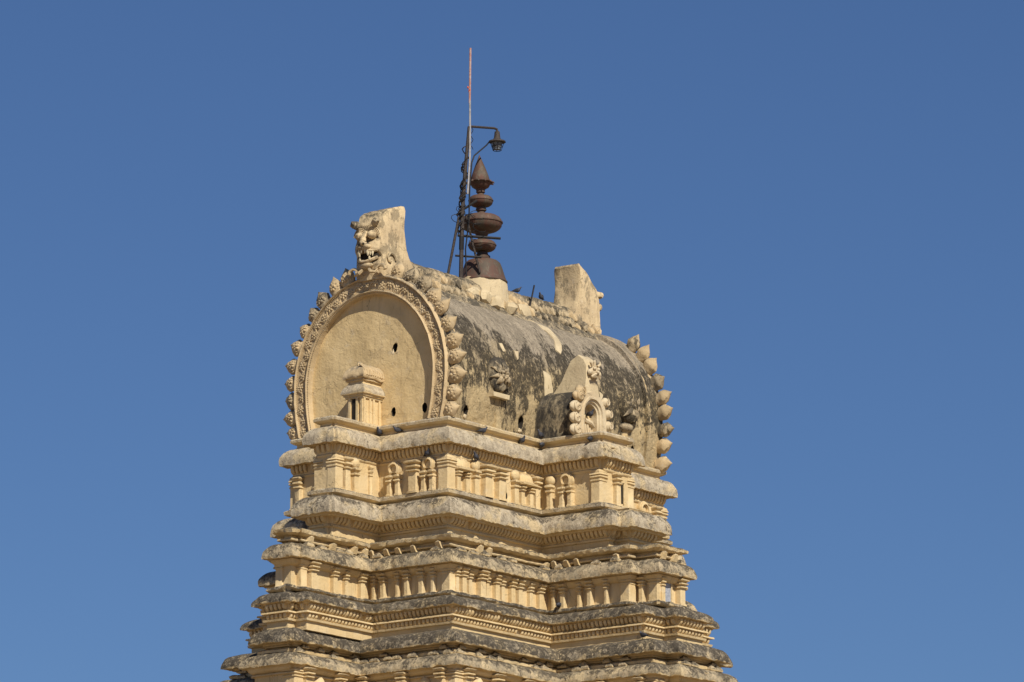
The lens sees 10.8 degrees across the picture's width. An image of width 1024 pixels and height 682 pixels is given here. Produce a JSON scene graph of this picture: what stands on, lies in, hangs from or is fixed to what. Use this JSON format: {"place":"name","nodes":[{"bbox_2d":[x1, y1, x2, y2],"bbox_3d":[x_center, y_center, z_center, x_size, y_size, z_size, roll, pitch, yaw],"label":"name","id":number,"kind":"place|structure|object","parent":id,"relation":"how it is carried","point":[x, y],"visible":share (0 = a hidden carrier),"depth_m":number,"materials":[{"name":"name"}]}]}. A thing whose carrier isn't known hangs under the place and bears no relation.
{"place":"outdoors","nodes":[
{"label":"outdoors","id":0,"kind":"place"},
{"bbox_2d":[0,0,1023,681],"label":"sky","id":1,"kind":"structure","parent":0,"point":[809,214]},
{"label":"ground","id":2,"kind":"structure","parent":0,"visible":0},
{"bbox_2d":[220,206,738,681],"bbox_3d":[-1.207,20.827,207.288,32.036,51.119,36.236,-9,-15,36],"label":"temple tower","id":3,"kind":"structure","parent":2,"relation":"on","point":[396,557],"depth_m":204.40,"materials":[{"name":"stone"}]},
{"bbox_2d":[376,427,381,435],"bbox_3d":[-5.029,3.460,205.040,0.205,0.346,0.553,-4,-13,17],"label":"pigeon","id":4,"kind":"object","parent":3,"relation":"on","point":[379,431],"visible":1,"depth_m":204.90,"materials":[{"name":"grey"}]},
{"bbox_2d":[392,426,403,433],"bbox_3d":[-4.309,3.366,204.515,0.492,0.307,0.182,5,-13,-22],"label":"pigeon","id":5,"kind":"object","parent":3,"relation":"on","point":[396,429],"visible":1,"depth_m":204.44,"materials":[{"name":"grey"}]},
{"bbox_2d":[423,448,429,456],"bbox_3d":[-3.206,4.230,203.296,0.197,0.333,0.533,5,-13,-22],"label":"pigeon","id":6,"kind":"object","parent":3,"relation":"on","point":[427,453],"visible":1,"depth_m":203.17,"materials":[{"name":"grey"}]},
{"bbox_2d":[447,48,505,276],"bbox_3d":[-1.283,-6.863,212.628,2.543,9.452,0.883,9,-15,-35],"label":"lightning mast","id":7,"kind":"object","parent":3,"relation":"on","point":[496,141],"visible":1,"depth_m":211.93,"materials":[{"name":"metal"}]},
{"bbox_2d":[473,451,479,460],"bbox_3d":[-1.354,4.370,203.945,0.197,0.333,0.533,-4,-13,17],"label":"pigeon","id":8,"kind":"object","parent":3,"relation":"on","point":[475,456],"visible":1,"depth_m":203.83,"materials":[{"name":"grey"}]},
{"bbox_2d":[477,427,487,434],"bbox_3d":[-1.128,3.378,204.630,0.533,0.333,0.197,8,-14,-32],"label":"pigeon","id":9,"kind":"object","parent":3,"relation":"on","point":[483,430],"visible":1,"depth_m":204.57,"materials":[{"name":"grey"}]},
{"bbox_2d":[463,155,507,282],"bbox_3d":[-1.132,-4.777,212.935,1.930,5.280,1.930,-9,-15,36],"label":"roof finial","id":10,"kind":"object","parent":3,"relation":"on","point":[481,182],"visible":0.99,"depth_m":212.36,"materials":[{"name":"brown metal"}]},
{"bbox_2d":[518,435,524,444],"bbox_3d":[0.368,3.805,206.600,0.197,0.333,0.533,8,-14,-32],"label":"pigeon","id":11,"kind":"object","parent":3,"relation":"on","point":[521,440],"visible":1,"depth_m":206.48,"materials":[{"name":"grey"}]},
{"bbox_2d":[529,285,534,305],"bbox_3d":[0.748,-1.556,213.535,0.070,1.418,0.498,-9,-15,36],"label":"iron rod","id":12,"kind":"object","parent":3,"relation":"on","point":[532,295],"visible":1,"depth_m":213.62,"materials":[{"name":"metal"}]},
{"bbox_2d":[537,429,543,438],"bbox_3d":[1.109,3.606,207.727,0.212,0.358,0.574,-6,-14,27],"label":"pigeon","id":13,"kind":"object","parent":3,"relation":"on","point":[540,434],"visible":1,"depth_m":207.60,"materials":[{"name":"grey"}]},
{"bbox_2d":[585,409,593,417],"bbox_3d":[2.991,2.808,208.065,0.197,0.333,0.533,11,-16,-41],"label":"pigeon","id":14,"kind":"object","parent":3,"relation":"on","point":[590,413],"visible":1,"depth_m":207.96,"materials":[{"name":"grey"}]},
{"bbox_2d":[639,631,649,638],"bbox_3d":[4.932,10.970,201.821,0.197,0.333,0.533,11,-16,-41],"label":"pigeon","id":15,"kind":"object","parent":3,"relation":"on","point":[642,634],"visible":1,"depth_m":201.76,"materials":[{"name":"grey"}]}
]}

